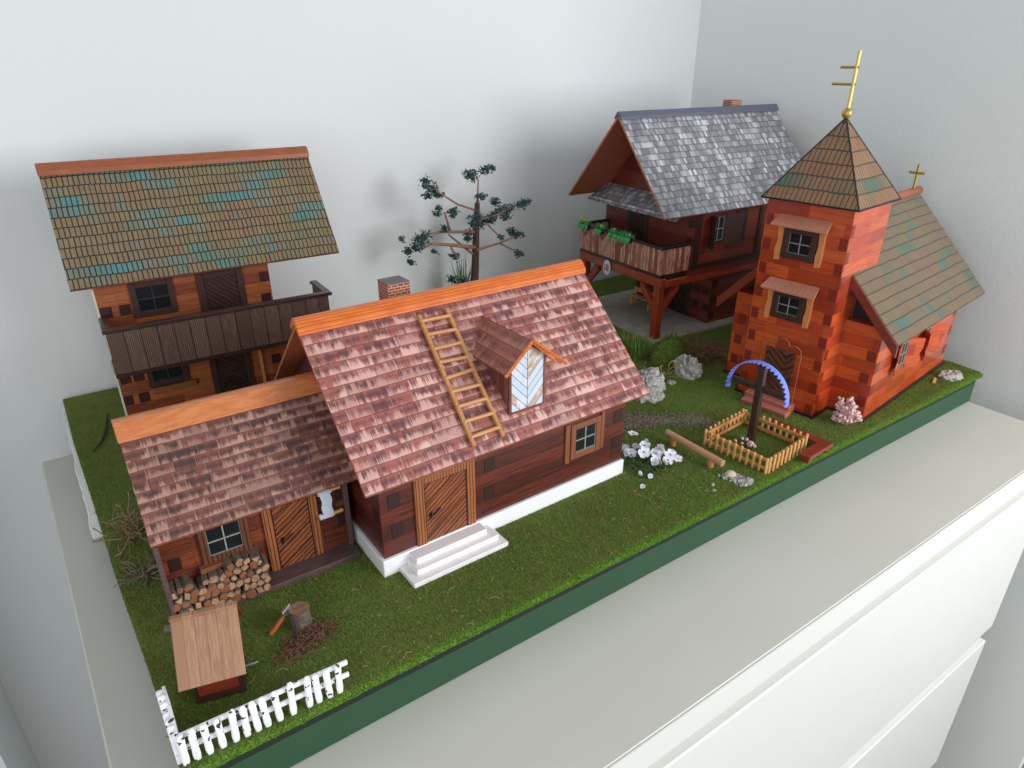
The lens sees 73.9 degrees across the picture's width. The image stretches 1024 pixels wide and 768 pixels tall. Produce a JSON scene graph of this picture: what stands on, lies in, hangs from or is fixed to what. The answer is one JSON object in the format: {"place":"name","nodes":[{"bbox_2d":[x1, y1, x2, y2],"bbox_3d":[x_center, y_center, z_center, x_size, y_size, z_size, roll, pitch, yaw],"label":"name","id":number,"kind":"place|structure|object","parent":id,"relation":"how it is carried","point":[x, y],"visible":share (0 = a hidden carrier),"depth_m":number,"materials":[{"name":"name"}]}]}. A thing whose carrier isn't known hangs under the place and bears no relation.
{"place":"outdoors","nodes":[
{"label":"outdoors","id":0,"kind":"place"},
{"bbox_2d":[0,680,40,767],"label":"wall","id":1,"kind":"structure","parent":0,"point":[16,750],"depth_m":21.58,"materials":[{"name":"paint"}]},
{"bbox_2d":[0,0,701,767],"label":"back wall","id":2,"kind":"structure","parent":0,"point":[378,108],"depth_m":21.92,"materials":[{"name":"paint"}]},
{"bbox_2d":[41,402,1023,767],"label":"chest of drawers","id":3,"kind":"object","parent":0,"point":[845,618],"visible":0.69,"depth_m":14.34,"materials":[{"name":"paint"}]},
{"bbox_2d":[60,380,975,767],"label":"display base","id":4,"kind":"object","parent":3,"relation":"on","point":[308,738],"visible":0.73,"depth_m":13.13,"materials":[{"name":"green paint"}]},
{"bbox_2d":[63,275,982,767],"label":"turf","id":5,"kind":"structure","parent":4,"relation":"on","point":[97,399],"depth_m":13.51,"materials":[{"name":"plant"}]},
{"bbox_2d":[93,413,109,451],"bbox_3d":[-10.768,1.268,17.933,0.145,0.218,1.842,-8,27,-16],"label":"dark branch","id":6,"kind":"object","parent":5,"relation":"on","point":[105,427],"visible":1,"depth_m":18.04,"materials":[{"name":"brown plant"}]},
{"bbox_2d":[92,492,148,560],"bbox_3d":[-7.945,2.875,14.198,1.488,0.620,1.870,-17,30,-31],"label":"dry bush","id":7,"kind":"object","parent":5,"relation":"on","point":[130,523],"visible":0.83,"depth_m":14.08,"materials":[{"name":"plant"}]},
{"bbox_2d":[113,551,160,588],"bbox_3d":[-7.095,3.628,13.156,1.137,0.158,1.094,-17,30,-31],"label":"dry bush","id":8,"kind":"object","parent":5,"relation":"on","point":[143,572],"visible":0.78,"depth_m":13.13,"materials":[{"name":"plant"}]},
{"bbox_2d":[35,146,338,415],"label":"house","id":9,"kind":"structure","parent":5,"relation":"on","point":[166,259],"depth_m":17.38,"materials":[{"name":"wood"}]},
{"bbox_2d":[127,278,178,318],"bbox_3d":[-8.983,-2.162,17.060,1.000,0.900,0.080,-16,30,-29],"label":"window","id":10,"kind":"structure","parent":9,"relation":"in","point":[153,297],"depth_m":17.06,"materials":[{"name":"brown wood"}]},
{"bbox_2d":[146,365,189,387],"bbox_3d":[-9.050,-0.409,17.856,0.980,0.850,0.080,-16,30,-29],"label":"window","id":11,"kind":"structure","parent":9,"relation":"in","point":[180,373],"depth_m":17.94,"materials":[{"name":"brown wood"}]},
{"bbox_2d":[203,273,240,310],"bbox_3d":[-7.596,-2.067,18.056,0.810,1.664,0.113,-15,30,-29],"label":"door","id":12,"kind":"structure","parent":9,"relation":"in","point":[222,291],"depth_m":17.90,"materials":[{"name":"brown wood"}]},
{"bbox_2d":[215,353,249,392],"bbox_3d":[-7.709,-0.143,18.902,0.740,1.864,0.113,-15,30,-29],"label":"door","id":13,"kind":"structure","parent":9,"relation":"in","point":[232,371],"depth_m":18.83,"materials":[{"name":"brown wood"}]},
{"bbox_2d":[169,601,258,704],"bbox_3d":[-4.577,4.131,10.580,1.101,1.480,1.120,-9,27,-18],"label":"well","id":14,"kind":"object","parent":5,"relation":"on","point":[210,658],"visible":1,"depth_m":10.26,"materials":[{"name":"wood"}]},
{"bbox_2d":[197,676,238,696],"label":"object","id":15,"kind":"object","parent":14,"relation":"in","point":[232,682],"depth_m":10.50,"materials":[{"name":"wood"}]},
{"bbox_2d":[111,371,360,616],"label":"log shed","id":16,"kind":"structure","parent":5,"relation":"on","point":[216,479],"depth_m":12.37,"materials":[{"name":"wood"}]},
{"bbox_2d":[196,517,252,565],"bbox_3d":[-5.189,2.774,12.281,0.860,0.850,0.070,-16,30,-30],"label":"window","id":17,"kind":"structure","parent":16,"relation":"in","point":[217,543],"depth_m":12.30,"materials":[{"name":"brown wood"}]},
{"bbox_2d":[225,597,232,602],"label":"firewood log","id":18,"kind":"object","parent":16,"relation":"on","point":[229,599],"visible":0.29,"depth_m":12.25,"materials":[{"name":"brown wood"}]},
{"bbox_2d":[218,591,227,599],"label":"firewood log","id":19,"kind":"object","parent":18,"relation":"on","point":[223,596],"visible":0.46,"depth_m":12.21,"materials":[{"name":"brown wood"}]},
{"bbox_2d":[220,583,229,592],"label":"firewood log","id":20,"kind":"object","parent":19,"relation":"on","point":[226,588],"visible":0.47,"depth_m":12.23,"materials":[{"name":"brown wood"}]},
{"bbox_2d":[216,580,224,588],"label":"firewood log","id":21,"kind":"object","parent":20,"relation":"on","point":[220,584],"visible":0.55,"depth_m":12.15,"materials":[{"name":"brown wood"}]},
{"bbox_2d":[217,567,225,580],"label":"firewood log","id":22,"kind":"object","parent":21,"relation":"on","point":[221,574],"visible":0.72,"depth_m":12.17,"materials":[{"name":"brown wood"}]},
{"bbox_2d":[231,592,240,601],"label":"firewood log","id":23,"kind":"object","parent":16,"relation":"on","point":[237,597],"visible":0.38,"depth_m":12.37,"materials":[{"name":"brown wood"}]},
{"bbox_2d":[234,587,240,593],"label":"firewood log","id":24,"kind":"object","parent":23,"relation":"on","point":[237,590],"visible":0.58,"depth_m":12.34,"materials":[{"name":"brown wood"}]},
{"bbox_2d":[234,574,243,587],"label":"firewood log","id":25,"kind":"object","parent":24,"relation":"on","point":[238,581],"visible":0.5,"depth_m":12.37,"materials":[{"name":"brown wood"}]},
{"bbox_2d":[230,574,236,580],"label":"firewood log","id":26,"kind":"object","parent":25,"relation":"on","point":[233,577],"visible":0.44,"depth_m":12.32,"materials":[{"name":"brown wood"}]},
{"bbox_2d":[222,566,233,576],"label":"firewood log","id":27,"kind":"object","parent":26,"relation":"on","point":[227,573],"visible":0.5,"depth_m":12.28,"materials":[{"name":"brown wood"}]},
{"bbox_2d":[222,557,234,570],"bbox_3d":[-5.157,3.248,12.348,0.130,0.152,0.342,-41,43,-22],"label":"firewood log","id":28,"kind":"object","parent":27,"relation":"on","point":[229,565],"visible":0.95,"depth_m":12.26,"materials":[{"name":"brown wood"}]},
{"bbox_2d":[245,588,256,598],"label":"firewood log","id":29,"kind":"object","parent":16,"relation":"on","point":[251,593],"visible":0.55,"depth_m":12.45,"materials":[{"name":"brown wood"}]},
{"bbox_2d":[242,581,249,589],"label":"firewood log","id":30,"kind":"object","parent":29,"relation":"on","point":[246,586],"visible":0.46,"depth_m":12.43,"materials":[{"name":"brown wood"}]},
{"bbox_2d":[243,576,250,582],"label":"firewood log","id":31,"kind":"object","parent":30,"relation":"on","point":[246,579],"visible":0.45,"depth_m":12.44,"materials":[{"name":"brown wood"}]},
{"bbox_2d":[239,570,246,578],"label":"firewood log","id":32,"kind":"object","parent":31,"relation":"on","point":[242,574],"visible":0.45,"depth_m":12.39,"materials":[{"name":"brown wood"}]},
{"bbox_2d":[233,563,241,573],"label":"firewood log","id":33,"kind":"object","parent":32,"relation":"on","point":[237,570],"visible":0.46,"depth_m":12.31,"materials":[{"name":"brown wood"}]},
{"bbox_2d":[231,553,242,566],"bbox_3d":[-5.064,3.182,12.470,0.146,0.175,0.383,-11,27,-39],"label":"firewood log","id":34,"kind":"object","parent":33,"relation":"on","point":[237,560],"visible":0.73,"depth_m":12.36,"materials":[{"name":"brown wood"}]},
{"bbox_2d":[240,564,248,570],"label":"firewood log","id":35,"kind":"object","parent":32,"relation":"on","point":[244,567],"visible":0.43,"depth_m":12.40,"materials":[{"name":"brown wood"}]},
{"bbox_2d":[240,550,249,564],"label":"firewood log","id":36,"kind":"object","parent":35,"relation":"on","point":[245,557],"visible":0.6,"depth_m":12.40,"materials":[{"name":"brown wood"}]},
{"bbox_2d":[262,582,270,590],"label":"firewood log","id":37,"kind":"object","parent":16,"relation":"on","point":[266,586],"visible":0.47,"depth_m":12.60,"materials":[{"name":"brown wood"}]},
{"bbox_2d":[263,571,270,581],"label":"firewood log","id":38,"kind":"object","parent":37,"relation":"on","point":[268,579],"visible":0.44,"depth_m":12.63,"materials":[{"name":"brown wood"}]},
{"bbox_2d":[259,571,267,578],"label":"firewood log","id":39,"kind":"object","parent":38,"relation":"on","point":[263,574],"visible":0.53,"depth_m":12.55,"materials":[{"name":"brown wood"}]},
{"bbox_2d":[259,553,269,570],"bbox_3d":[-4.661,3.328,12.711,0.146,0.175,0.383,32,1,-41],"label":"firewood log","id":40,"kind":"object","parent":39,"relation":"on","point":[264,565],"visible":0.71,"depth_m":12.60,"materials":[{"name":"brown wood"}]},
{"bbox_2d":[270,497,315,567],"bbox_3d":[-4.170,2.863,13.047,0.700,1.404,0.113,-16,30,-30],"label":"door","id":41,"kind":"structure","parent":16,"relation":"in","point":[292,525],"depth_m":13.06,"materials":[{"name":"brown wood"}]},
{"bbox_2d":[316,489,334,519],"bbox_3d":[-3.606,2.306,13.126,0.280,0.659,0.119,-17,30,-31],"label":"hanging cloth","id":42,"kind":"object","parent":16,"relation":"hanging from","point":[326,506],"visible":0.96,"depth_m":13.09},
{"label":"firewood log","id":43,"kind":"object","parent":16,"relation":"on","visible":0},
{"bbox_2d":[179,607,189,613],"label":"firewood log","id":44,"kind":"object","parent":43,"relation":"on","point":[183,610],"visible":0.21,"depth_m":11.86,"materials":[{"name":"brown wood"}]},
{"bbox_2d":[172,600,181,611],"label":"firewood log","id":45,"kind":"object","parent":44,"relation":"on","point":[177,607],"visible":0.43,"depth_m":11.81,"materials":[{"name":"brown wood"}]},
{"bbox_2d":[181,598,189,607],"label":"firewood log","id":46,"kind":"object","parent":44,"relation":"on","point":[185,603],"visible":0.47,"depth_m":11.89,"materials":[{"name":"brown wood"}]},
{"bbox_2d":[174,593,182,603],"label":"firewood log","id":47,"kind":"object","parent":46,"relation":"on","point":[179,599],"visible":0.53,"depth_m":11.80,"materials":[{"name":"brown wood"}]},
{"bbox_2d":[168,581,177,599],"bbox_3d":[-5.933,3.601,11.888,0.138,0.130,0.396,-14,29,-26],"label":"firewood log","id":48,"kind":"object","parent":47,"relation":"on","point":[174,594],"visible":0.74,"depth_m":11.82,"materials":[{"name":"brown wood"}]},
{"bbox_2d":[156,659,348,765],"bbox_3d":[-3.859,4.828,10.070,2.794,0.665,1.027,-5,26,-10],"label":"picket fence","id":49,"kind":"object","parent":5,"relation":"on","point":[180,747],"visible":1,"depth_m":9.94,"materials":[{"name":"white paint"}]},
{"bbox_2d":[269,603,290,635],"bbox_3d":[-4.028,4.086,11.820,0.446,0.503,0.109,-17,30,-31],"label":"axe","id":50,"kind":"object","parent":5,"relation":"on","point":[285,610],"visible":1,"depth_m":11.80,"materials":[{"name":"wood"}]},
{"bbox_2d":[289,601,315,632],"bbox_3d":[-3.692,4.077,11.944,0.415,0.406,0.378,-17,30,-31],"label":"chopping block","id":51,"kind":"object","parent":5,"relation":"on","point":[300,616],"depth_m":11.82,"materials":[{"name":"grey wood"}]},
{"bbox_2d":[269,615,344,666],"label":"wood chips","id":52,"kind":"object","parent":5,"relation":"on","point":[313,635],"visible":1,"depth_m":11.60,"materials":[{"name":"wood"}]},
{"bbox_2d":[438,254,479,285],"bbox_3d":[-1.856,-3.592,25.122,1.682,2.785,1.929,-17,30,-31],"label":"spiky plant","id":53,"kind":"object","parent":5,"relation":"on","point":[460,273],"visible":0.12,"depth_m":24.73,"materials":[{"name":"green plant"}]},
{"bbox_2d":[273,259,649,588],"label":"log cottage","id":54,"kind":"structure","parent":5,"relation":"on","point":[433,494],"depth_m":13.68,"materials":[{"name":"wood"}]},
{"bbox_2d":[424,469,467,541],"bbox_3d":[-1.282,2.420,13.419,0.950,1.400,0.113,-17,31,-32],"label":"door","id":55,"kind":"structure","parent":54,"relation":"in","point":[445,498],"depth_m":13.42,"materials":[{"name":"brown wood"}]},
{"bbox_2d":[417,308,504,447],"bbox_3d":[-1.041,-0.179,13.579,0.751,2.045,2.235,-16,30,-30],"label":"ladder","id":56,"kind":"object","parent":54,"relation":"on","point":[451,390],"visible":1,"depth_m":13.52,"materials":[{"name":"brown wood"}]},
{"bbox_2d":[569,414,601,460],"bbox_3d":[1.635,1.191,15.189,0.870,0.880,0.070,-17,31,-32],"label":"window","id":57,"kind":"structure","parent":54,"relation":"in","point":[585,434],"depth_m":15.18,"materials":[{"name":"brown wood"}]},
{"bbox_2d":[397,164,534,283],"bbox_3d":[-1.504,-4.655,23.924,5.195,5.812,1.050,-17,30,-31],"label":"bonsai tree","id":58,"kind":"object","parent":5,"relation":"on","point":[478,218],"visible":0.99,"depth_m":23.50,"materials":[{"name":"green plant"}]},
{"bbox_2d":[188,388,830,733],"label":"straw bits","id":59,"kind":"object","parent":5,"relation":"on","point":[512,568],"visible":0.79,"depth_m":12.99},
{"bbox_2d":[617,327,657,360],"bbox_3d":[4.114,-1.322,22.602,1.698,0.878,1.476,-17,30,-31],"label":"grass tuft","id":60,"kind":"object","parent":5,"relation":"on","point":[634,346],"visible":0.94,"depth_m":22.55,"materials":[{"name":"plant"}]},
{"bbox_2d":[635,367,665,403],"bbox_3d":[3.913,-0.037,20.223,1.376,0.726,1.557,11,28,21],"label":"rock","id":61,"kind":"object","parent":5,"relation":"on","point":[653,378],"visible":0.56,"depth_m":19.99,"materials":[{"name":"stone"}]},
{"bbox_2d":[622,430,682,488],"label":"white flowers","id":62,"kind":"object","parent":5,"relation":"on","point":[657,452],"visible":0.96,"depth_m":16.73,"materials":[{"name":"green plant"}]},
{"bbox_2d":[640,360,684,377],"bbox_3d":[4.516,-0.572,21.527,2.207,0.467,1.939,-8,27,-17],"label":"straw tuft","id":63,"kind":"object","parent":5,"relation":"on","point":[664,373],"visible":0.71,"depth_m":21.29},
{"bbox_2d":[649,339,682,370],"bbox_3d":[5.152,-1.083,22.448,1.197,0.642,2.239,11,28,21],"label":"moss fuzz","id":64,"kind":"object","parent":5,"relation":"on","point":[668,345],"visible":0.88,"depth_m":22.02,"materials":[{"name":"plant"}]},
{"bbox_2d":[660,330,683,347],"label":"grass tuft","id":65,"kind":"object","parent":5,"relation":"on","point":[671,337],"visible":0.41,"depth_m":23.45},
{"bbox_2d":[568,99,800,344],"bbox_3d":[6.743,-6.412,25.475,7.720,7.660,5.320,-15,30,-28],"label":"chalet","id":66,"kind":"object","parent":5,"relation":"on","point":[679,192],"visible":0.94,"depth_m":23.88,"materials":[{"name":"wood"}]},
{"bbox_2d":[577,217,592,232],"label":"flowers","id":67,"kind":"object","parent":66,"relation":"attached to","point":[585,225],"visible":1,"depth_m":25.42,"materials":[{"name":"green plant"}]},
{"bbox_2d":[593,223,606,235],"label":"flowers","id":68,"kind":"object","parent":66,"relation":"attached to","point":[599,229],"visible":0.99,"depth_m":24.71,"materials":[{"name":"green plant"}]},
{"bbox_2d":[607,227,634,243],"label":"flowers","id":69,"kind":"object","parent":66,"relation":"attached to","point":[624,237],"visible":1,"depth_m":23.83,"materials":[{"name":"green plant"}]},
{"bbox_2d":[629,210,644,240],"bbox_3d":[4.551,-5.658,25.030,0.113,1.688,0.820,-15,30,-28],"label":"door","id":70,"kind":"structure","parent":66,"relation":"in","point":[636,221],"depth_m":24.95,"materials":[{"name":"black paint"}]},
{"bbox_2d":[629,286,652,310],"bbox_3d":[5.116,-3.369,26.832,0.280,0.680,1.200,-15,30,-28],"label":"porch bench","id":71,"kind":"object","parent":66,"relation":"on","point":[634,296],"visible":0.59,"depth_m":27.05,"materials":[{"name":"brown wood"}]},
{"bbox_2d":[671,274,687,314],"bbox_3d":[6.395,-3.555,26.010,0.113,1.728,0.720,-15,30,-28],"label":"door","id":72,"kind":"structure","parent":66,"relation":"in","point":[678,301],"depth_m":26.10,"materials":[{"name":"black paint"}]},
{"bbox_2d":[713,213,727,243],"bbox_3d":[7.023,-5.296,23.226,0.700,1.000,0.060,-15,30,-28],"label":"window","id":73,"kind":"structure","parent":66,"relation":"in","point":[722,218],"depth_m":23.28,"materials":[{"name":"brown wood"}]},
{"bbox_2d":[673,354,702,380],"bbox_3d":[5.508,-0.606,21.405,0.812,0.728,1.088,-7,26,-13],"label":"rock","id":74,"kind":"object","parent":5,"relation":"on","point":[693,370],"visible":0.96,"depth_m":21.16,"materials":[{"name":"stone"}]},
{"bbox_2d":[665,429,724,467],"bbox_3d":[4.533,1.654,17.014,0.184,0.362,1.813,-17,30,-31],"label":"log bench","id":75,"kind":"object","parent":5,"relation":"on","point":[708,455],"visible":1,"depth_m":16.86,"materials":[{"name":"brown wood"}]},
{"bbox_2d":[676,331,728,374],"bbox_3d":[6.340,-1.106,22.585,2.559,0.529,2.467,-17,30,-31],"label":"dry bush","id":76,"kind":"object","parent":5,"relation":"on","point":[702,352],"visible":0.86,"depth_m":22.43,"materials":[{"name":"plant"}]},
{"bbox_2d":[717,470,751,486],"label":"rocks","id":77,"kind":"object","parent":5,"relation":"on","point":[737,479],"visible":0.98,"depth_m":16.11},
{"bbox_2d":[734,437,755,448],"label":"pink flowers","id":78,"kind":"object","parent":5,"relation":"on","point":[749,444],"visible":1,"depth_m":17.44,"materials":[{"name":"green plant"}]},
{"bbox_2d":[703,408,808,473],"bbox_3d":[6.220,1.412,17.415,1.880,0.473,1.906,-20,32,-35],"label":"garden fence","id":79,"kind":"object","parent":5,"relation":"on","point":[801,443],"visible":0.93,"depth_m":17.22,"materials":[{"name":"brown wood"}]},
{"bbox_2d":[725,360,788,442],"bbox_3d":[6.114,0.512,17.119,0.330,2.330,1.660,-20,32,-35],"label":"wayside cross","id":80,"kind":"object","parent":5,"relation":"on","point":[759,387],"visible":0.99,"depth_m":16.95,"materials":[{"name":"wood"}]},
{"bbox_2d":[767,418,832,463],"bbox_3d":[7.156,1.455,17.569,1.110,0.240,1.750,-19,32,-34],"label":"corner bench","id":81,"kind":"object","parent":5,"relation":"on","point":[815,449],"visible":0.8,"depth_m":17.15,"materials":[{"name":"wood"}]},
{"bbox_2d":[830,396,862,424],"bbox_3d":[9.100,0.757,18.449,0.809,0.820,0.801,-17,30,-31],"label":"pink shrub","id":82,"kind":"object","parent":5,"relation":"on","point":[847,414],"visible":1,"depth_m":18.38,"materials":[{"name":"plant"}]},
{"bbox_2d":[716,51,984,421],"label":"wooden church","id":83,"kind":"structure","parent":5,"relation":"on","point":[860,284],"depth_m":18.37,"materials":[{"name":"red wood"}]},
{"bbox_2d":[764,345,795,393],"bbox_3d":[7.461,-0.203,19.262,0.107,1.660,0.880,-21,33,-37],"label":"door","id":84,"kind":"structure","parent":83,"relation":"in","point":[783,361],"depth_m":19.10,"materials":[{"name":"brown wood"}]},
{"bbox_2d":[760,276,819,328],"bbox_3d":[7.394,-2.148,18.290,0.370,1.166,1.518,-21,33,-37],"label":"window","id":85,"kind":"structure","parent":83,"relation":"in","point":[787,299],"depth_m":18.29,"materials":[{"name":"brown wood"}]},
{"bbox_2d":[770,213,832,267],"bbox_3d":[7.394,-3.662,17.562,0.370,1.206,1.518,-21,33,-37],"label":"window","id":86,"kind":"structure","parent":83,"relation":"in","point":[798,237],"depth_m":17.57,"materials":[{"name":"brown wood"}]},
{"bbox_2d":[897,340,909,367],"bbox_3d":[11.016,-0.865,19.207,0.500,0.800,0.045,-21,33,-37],"label":"window","id":87,"kind":"structure","parent":83,"relation":"in","point":[905,346],"depth_m":19.25,"materials":[{"name":"white wood"}]},
{"bbox_2d":[937,369,963,381],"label":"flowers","id":88,"kind":"object","parent":5,"relation":"on","point":[953,375],"visible":1,"depth_m":21.11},
{"bbox_2d":[623,406,720,436],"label":"gravel path","id":89,"kind":"structure","parent":0,"point":[694,420],"depth_m":18.70,"materials":[{"name":"gravel"}]},
{"bbox_2d":[690,0,1023,767],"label":"wall","id":90,"kind":"structure","parent":0,"point":[938,90],"depth_m":23.09,"materials":[{"name":"paint"}]},
{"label":"firewood log","id":91,"kind":"object","parent":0,"visible":0},
{"bbox_2d":[193,600,201,608],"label":"firewood log","id":92,"kind":"object","parent":91,"relation":"on","point":[198,604],"visible":0.46,"depth_m":12.03,"materials":[{"name":"brown wood"}]},
{"bbox_2d":[189,597,197,603],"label":"firewood log","id":93,"kind":"object","parent":92,"relation":"on","point":[192,600],"visible":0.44,"depth_m":11.97,"materials":[{"name":"brown wood"}]},
{"bbox_2d":[182,590,190,599],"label":"firewood log","id":94,"kind":"object","parent":93,"relation":"on","point":[186,595],"visible":0.52,"depth_m":11.90,"materials":[{"name":"brown wood"}]},
{"bbox_2d":[174,578,182,593],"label":"firewood log","id":95,"kind":"object","parent":94,"relation":"on","point":[178,586],"visible":1,"depth_m":11.90,"materials":[{"name":"brown wood"}]},
{"bbox_2d":[189,578,198,597],"bbox_3d":[-5.673,3.623,12.088,0.157,0.185,0.383,7,15,-43],"label":"firewood log","id":96,"kind":"object","parent":93,"relation":"on","point":[194,592],"visible":0.66,"depth_m":11.95,"materials":[{"name":"brown wood"}]},
{"bbox_2d":[179,574,193,591],"bbox_3d":[-5.778,3.511,12.060,0.166,0.158,0.394,-47,44,-16],"label":"firewood log","id":97,"kind":"object","parent":96,"relation":"on","point":[187,583],"visible":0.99,"depth_m":11.96,"materials":[{"name":"brown wood"}]},
{"bbox_2d":[202,598,210,606],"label":"firewood log","id":98,"kind":"object","parent":91,"relation":"on","point":[207,602],"visible":0.55,"depth_m":12.07,"materials":[{"name":"brown wood"}]},
{"bbox_2d":[204,591,210,598],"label":"firewood log","id":99,"kind":"object","parent":98,"relation":"on","point":[207,594],"visible":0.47,"depth_m":12.09,"materials":[{"name":"brown wood"}]},
{"bbox_2d":[194,576,206,594],"bbox_3d":[-5.558,3.602,12.166,0.146,0.175,0.383,13,14,-38],"label":"firewood log","id":100,"kind":"object","parent":99,"relation":"on","point":[201,587],"visible":0.81,"depth_m":12.06,"materials":[{"name":"brown wood"}]},
{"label":"firewood log","id":101,"kind":"object","parent":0,"visible":0},
{"bbox_2d":[210,595,220,604],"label":"firewood log","id":102,"kind":"object","parent":101,"relation":"on","point":[215,600],"visible":0.5,"depth_m":12.12,"materials":[{"name":"brown wood"}]},
{"bbox_2d":[211,588,219,595],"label":"firewood log","id":103,"kind":"object","parent":102,"relation":"on","point":[215,592],"visible":0.43,"depth_m":12.14,"materials":[{"name":"brown wood"}]},
{"bbox_2d":[206,582,216,591],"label":"firewood log","id":104,"kind":"object","parent":103,"relation":"on","point":[211,587],"visible":0.47,"depth_m":12.10,"materials":[{"name":"brown wood"}]},
{"bbox_2d":[200,572,209,584],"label":"firewood log","id":105,"kind":"object","parent":104,"relation":"on","point":[205,579],"visible":0.61,"depth_m":12.07,"materials":[{"name":"brown wood"}]},
{"bbox_2d":[207,569,218,582],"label":"firewood log","id":106,"kind":"object","parent":104,"relation":"on","point":[213,576],"visible":0.73,"depth_m":12.13,"materials":[{"name":"brown wood"}]},
{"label":"firewood log","id":107,"kind":"object","parent":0,"visible":0},
{"bbox_2d":[248,545,259,561],"bbox_3d":[-4.756,3.143,12.587,0.166,0.135,0.358,-24,33,-19],"label":"firewood log","id":108,"kind":"object","parent":107,"relation":"on","point":[254,554],"visible":1,"depth_m":12.51,"materials":[{"name":"brown wood"}]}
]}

